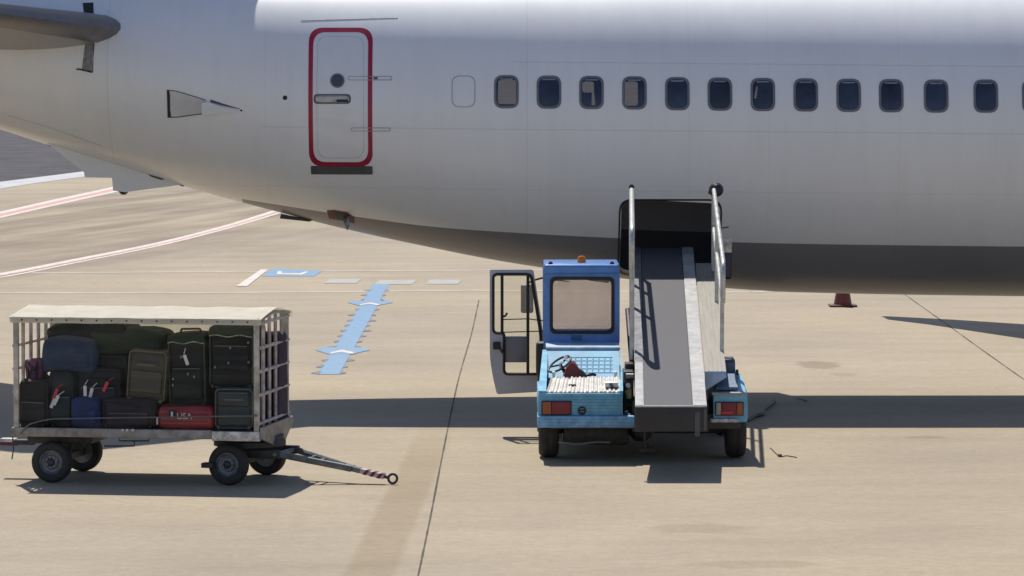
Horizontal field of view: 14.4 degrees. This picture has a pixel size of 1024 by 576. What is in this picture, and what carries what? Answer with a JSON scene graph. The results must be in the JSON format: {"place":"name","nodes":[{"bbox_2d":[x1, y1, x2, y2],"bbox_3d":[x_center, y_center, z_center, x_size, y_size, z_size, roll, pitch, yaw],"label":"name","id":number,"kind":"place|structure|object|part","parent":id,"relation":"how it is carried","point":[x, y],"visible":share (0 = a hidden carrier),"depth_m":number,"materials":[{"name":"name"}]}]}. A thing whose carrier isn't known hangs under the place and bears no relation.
{"place":"outdoors","nodes":[
{"label":"outdoors","id":0,"kind":"place"},
{"bbox_2d":[0,130,81,181],"bbox_3d":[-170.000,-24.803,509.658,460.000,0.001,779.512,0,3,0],"label":"asphalt taxiway","id":1,"kind":"structure","parent":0,"point":[21,157],"depth_m":165.03,"materials":[{"name":"grey asphalt"}]},
{"bbox_2d":[0,171,84,188],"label":"taxiway edge strip","id":2,"kind":"object","parent":1,"relation":"on","point":[10,183],"visible":0.48,"depth_m":139.25,"materials":[{"name":"paint"}]},
{"bbox_2d":[0,177,1023,575],"bbox_3d":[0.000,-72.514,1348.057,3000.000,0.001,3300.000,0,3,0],"label":"ground","id":3,"kind":"structure","parent":0,"point":[900,433],"depth_m":43.82,"materials":[{"name":"concrete"}]},
{"bbox_2d":[0,189,112,215],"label":"taxi lane line","id":4,"kind":"object","parent":3,"relation":"on","point":[37,206],"visible":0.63,"depth_m":116.43,"materials":[{"name":"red paint"}]},
{"bbox_2d":[0,187,112,213],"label":"taxi lane line","id":5,"kind":"object","parent":3,"relation":"on","point":[63,198],"visible":0.61,"depth_m":118.92,"materials":[{"name":"white paint"}]},
{"bbox_2d":[0,191,117,217],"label":"taxi lane line","id":6,"kind":"object","parent":3,"relation":"on","point":[58,203],"visible":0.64,"depth_m":116.48,"materials":[{"name":"white paint"}]},
{"bbox_2d":[0,210,279,277],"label":"taxi lane line","id":7,"kind":"object","parent":3,"relation":"on","point":[45,265],"visible":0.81,"depth_m":89.08,"materials":[{"name":"white paint"}]},
{"bbox_2d":[0,305,397,484],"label":"baggage cart","id":8,"kind":"object","parent":3,"relation":"on","point":[59,453],"visible":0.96,"depth_m":39.99,"materials":[{"name":"metal"}]},
{"bbox_2d":[19,374,50,426],"bbox_3d":[-4.700,1.108,40.293,0.330,0.516,0.464,2,4,9],"label":"suitcase","id":9,"kind":"object","parent":8,"relation":"on","point":[34,399],"visible":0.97,"depth_m":40.09,"materials":[{"name":"black fabric"}]},
{"bbox_2d":[25,358,48,378],"bbox_3d":[-4.723,0.813,40.328,0.198,0.239,0.325,1,3,9],"label":"pouch","id":10,"kind":"object","parent":9,"relation":"on","point":[33,367],"visible":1,"depth_m":40.22,"materials":[{"name":"purple fabric"}]},
{"bbox_2d":[49,370,75,426],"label":"suitcase","id":11,"kind":"object","parent":8,"relation":"on","point":[62,392],"visible":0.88,"depth_m":40.08,"materials":[{"name":"black fabric"}]},
{"bbox_2d":[40,335,100,372],"bbox_3d":[-4.351,0.647,40.309,0.617,0.380,0.564,1,3,9],"label":"duffel bag","id":12,"kind":"object","parent":11,"relation":"on","point":[78,353],"visible":0.99,"depth_m":40.07,"materials":[{"name":"blue fabric"}]},
{"bbox_2d":[50,323,139,338],"bbox_3d":[-4.177,0.441,40.534,0.848,0.260,0.648,1,3,9],"label":"holdall","id":13,"kind":"object","parent":12,"relation":"on","point":[65,329],"visible":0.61,"depth_m":40.26,"materials":[{"name":"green fabric"}]},
{"bbox_2d":[71,396,102,427],"bbox_3d":[-4.190,1.218,40.119,0.320,0.314,0.341,1,3,9],"label":"travel bag","id":14,"kind":"object","parent":8,"relation":"on","point":[88,407],"visible":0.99,"depth_m":39.99,"materials":[{"name":"blue fabric"}]},
{"bbox_2d":[103,397,166,428],"bbox_3d":[-3.737,1.222,40.146,0.560,0.305,0.567,1,3,9],"label":"suitcase","id":15,"kind":"object","parent":8,"relation":"on","point":[125,407],"visible":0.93,"depth_m":39.92,"materials":[{"name":"fabric"}]},
{"bbox_2d":[76,367,123,404],"bbox_3d":[-4.061,0.981,40.278,0.486,0.426,0.529,1,3,9],"label":"suitcase","id":16,"kind":"object","parent":15,"relation":"on","point":[102,383],"visible":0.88,"depth_m":40.06,"materials":[{"name":"black fabric"}]},
{"bbox_2d":[98,354,128,396],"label":"suitcase","id":17,"kind":"object","parent":15,"relation":"on","point":[119,361],"visible":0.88,"depth_m":40.12,"materials":[{"name":"grey fabric"}]},
{"bbox_2d":[94,325,172,356],"bbox_3d":[-3.775,0.532,40.364,0.786,0.314,0.556,1,3,9],"label":"duffel bag","id":18,"kind":"object","parent":17,"relation":"on","point":[120,342],"visible":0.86,"depth_m":40.13,"materials":[{"name":"green fabric"}]},
{"bbox_2d":[126,348,169,403],"bbox_3d":[-3.567,0.857,40.138,0.424,0.528,0.487,5,4,9],"label":"suitcase","id":19,"kind":"object","parent":15,"relation":"on","point":[148,374],"visible":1,"depth_m":39.94,"materials":[{"name":"brown fabric"}]},
{"bbox_2d":[156,404,215,429],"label":"suitcase","id":20,"kind":"object","parent":8,"relation":"on","point":[198,423],"visible":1,"depth_m":39.79,"materials":[{"name":"red plastic"}]},
{"bbox_2d":[167,328,215,404],"bbox_3d":[-3.165,0.782,40.172,0.407,0.781,0.559,-1,3,10],"label":"suitcase","id":21,"kind":"object","parent":20,"relation":"on","point":[189,383],"visible":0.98,"depth_m":39.94,"materials":[{"name":"fabric"}]},
{"bbox_2d":[215,385,265,429],"bbox_3d":[-2.685,1.168,40.024,0.418,0.426,0.618,1,3,9],"label":"suitcase","id":22,"kind":"object","parent":8,"relation":"on","point":[234,400],"visible":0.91,"depth_m":39.77,"materials":[{"name":"green plastic"}]},
{"bbox_2d":[209,325,265,388],"bbox_3d":[-2.720,0.646,40.137,0.476,0.671,0.604,1,3,9],"label":"suitcase","id":23,"kind":"object","parent":22,"relation":"on","point":[231,355],"visible":0.9,"depth_m":39.87,"materials":[{"name":"fabric"}]},
{"bbox_2d":[265,331,287,422],"bbox_3d":[-2.574,0.869,40.676,0.582,0.948,0.507,1,3,9],"label":"suitcase","id":24,"kind":"object","parent":8,"relation":"on","point":[282,380],"visible":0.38,"depth_m":40.51,"materials":[{"name":"fabric"}]},
{"bbox_2d":[32,269,542,272],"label":"stand line","id":25,"kind":"object","parent":3,"relation":"on","point":[266,271],"visible":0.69,"depth_m":79.53,"materials":[{"name":"paint"}]},
{"bbox_2d":[263,268,391,373],"bbox_3d":[-2.667,0.370,67.309,2.318,0.002,27.114,0,3,-5],"label":"walkway marking","id":26,"kind":"object","parent":3,"relation":"on","point":[336,362],"visible":1,"depth_m":63.51,"materials":[{"name":"blue paint"}]},
{"bbox_2d":[237,269,379,353],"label":"walkway arrow marking","id":27,"kind":"object","parent":26,"relation":"on","point":[250,279],"visible":1,"depth_m":76.58,"materials":[{"name":"white paint"}]},
{"bbox_2d":[311,290,389,373],"bbox_3d":[-2.419,0.585,63.542,0.512,0.001,19.612,0,3,0],"label":"walkway edge marking","id":28,"kind":"object","parent":3,"relation":"on","point":[322,366],"visible":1,"depth_m":60.99,"materials":[{"name":"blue paint"}]},
{"bbox_2d":[0,290,775,292],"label":"stand line","id":29,"kind":"object","parent":3,"relation":"on","point":[333,291],"visible":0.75,"depth_m":72.74,"materials":[{"name":"paint"}]},
{"bbox_2d":[325,279,460,283],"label":"walkway dash marking","id":30,"kind":"object","parent":3,"relation":"on","point":[394,281],"visible":1,"depth_m":75.95,"materials":[{"name":"white paint"}]},
{"bbox_2d":[417,300,478,575],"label":"pavement joint","id":31,"kind":"object","parent":3,"relation":"on","point":[430,516],"visible":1,"depth_m":41.69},
{"bbox_2d":[0,0,1023,295],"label":"airplane","id":32,"kind":"object","parent":3,"relation":"on","point":[852,146],"visible":0.99,"depth_m":48.38,"materials":[{"name":"white paint"}]},
{"bbox_3d":[-1.927,-2.276,48.363,0.998,1.659,0.342,0,3,0],"label":"service door","id":33,"kind":"part","parent":32,"relation":"part of","materials":[{"name":"red paint"}]},
{"bbox_3d":[-0.066,-2.330,48.143,0.292,0.394,0.082,0,3,0],"label":"cabin window","id":34,"kind":"part","parent":32,"relation":"part of","materials":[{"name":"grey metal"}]},
{"bbox_3d":[0.439,-2.325,48.127,0.292,0.394,0.085,0,3,0],"label":"cabin window","id":35,"kind":"part","parent":32,"relation":"part of","materials":[{"name":"blue glass"}]},
{"bbox_3d":[0.943,-2.319,48.113,0.292,0.394,0.086,0,3,0],"label":"cabin window","id":36,"kind":"part","parent":32,"relation":"part of","materials":[{"name":"blue glass"}]},
{"bbox_3d":[1.452,-2.314,48.108,0.292,0.394,0.085,0,3,0],"label":"cabin window","id":37,"kind":"part","parent":32,"relation":"part of","materials":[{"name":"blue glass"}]},
{"bbox_3d":[1.962,-2.305,48.108,0.292,0.394,0.085,0,3,0],"label":"cabin window","id":38,"kind":"part","parent":32,"relation":"part of","materials":[{"name":"blue glass"}]},
{"bbox_3d":[2.466,-2.300,48.109,0.292,0.394,0.085,0,3,0],"label":"cabin window","id":39,"kind":"part","parent":32,"relation":"part of","materials":[{"name":"blue glass"}]},
{"bbox_3d":[2.976,-2.296,48.109,0.292,0.394,0.085,0,3,0],"label":"cabin window","id":40,"kind":"part","parent":32,"relation":"part of","materials":[{"name":"blue glass"}]},
{"bbox_3d":[3.485,-2.291,48.110,0.292,0.394,0.086,0,3,0],"label":"cabin window","id":41,"kind":"part","parent":32,"relation":"part of","materials":[{"name":"blue glass"}]},
{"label":"cabin window","id":42,"kind":"part","parent":32,"relation":"part of","materials":[{"name":"blue glass"}]},
{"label":"cabin window","id":43,"kind":"part","parent":32,"relation":"part of","materials":[{"name":"blue glass"}]},
{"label":"cabin window","id":44,"kind":"part","parent":32,"relation":"part of","materials":[{"name":"blue glass"}]},
{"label":"cabin window","id":45,"kind":"part","parent":32,"relation":"part of","materials":[{"name":"blue glass"}]},
{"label":"cabin window","id":46,"kind":"part","parent":32,"relation":"part of","materials":[{"name":"blue glass"}]},
{"bbox_2d":[490,183,747,456],"bbox_3d":[1.154,0.297,44.596,2.803,2.738,8.486,0,3,0],"label":"belt loader","id":47,"kind":"object","parent":3,"relation":"on","point":[585,386],"visible":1,"depth_m":43.18,"materials":[{"name":"blue paint"}]},
{"bbox_2d":[490,269,542,393],"bbox_3d":[0.053,0.489,45.097,0.601,1.390,0.098,0,3,0],"label":"cab door","id":48,"kind":"structure","parent":47,"relation":"in","point":[503,348],"depth_m":45.11,"materials":[{"name":"metal"}]},
{"bbox_2d":[747,399,775,421],"bbox_3d":[2.993,1.448,48.080,0.118,0.044,2.741,1,3,10],"label":"cable","id":49,"kind":"object","parent":3,"relation":"on","point":[765,407],"visible":0.98,"depth_m":47.65,"materials":[{"name":"black rubber"}]},
{"bbox_2d":[770,447,796,457],"bbox_3d":[2.805,1.740,43.071,0.169,0.029,1.063,-1,3,-11],"label":"strap","id":50,"kind":"object","parent":3,"relation":"on","point":[779,455],"visible":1,"depth_m":42.70,"materials":[{"name":"beige fabric"}]},
{"bbox_2d":[828,293,856,306],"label":"traffic cone","id":51,"kind":"object","parent":3,"relation":"on","point":[842,299],"visible":0.6,"depth_m":68.31,"materials":[{"name":"red plastic"}]},
{"bbox_2d":[906,295,1022,378],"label":"pavement joint","id":52,"kind":"object","parent":3,"relation":"on","point":[968,339],"visible":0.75,"depth_m":60.16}
]}

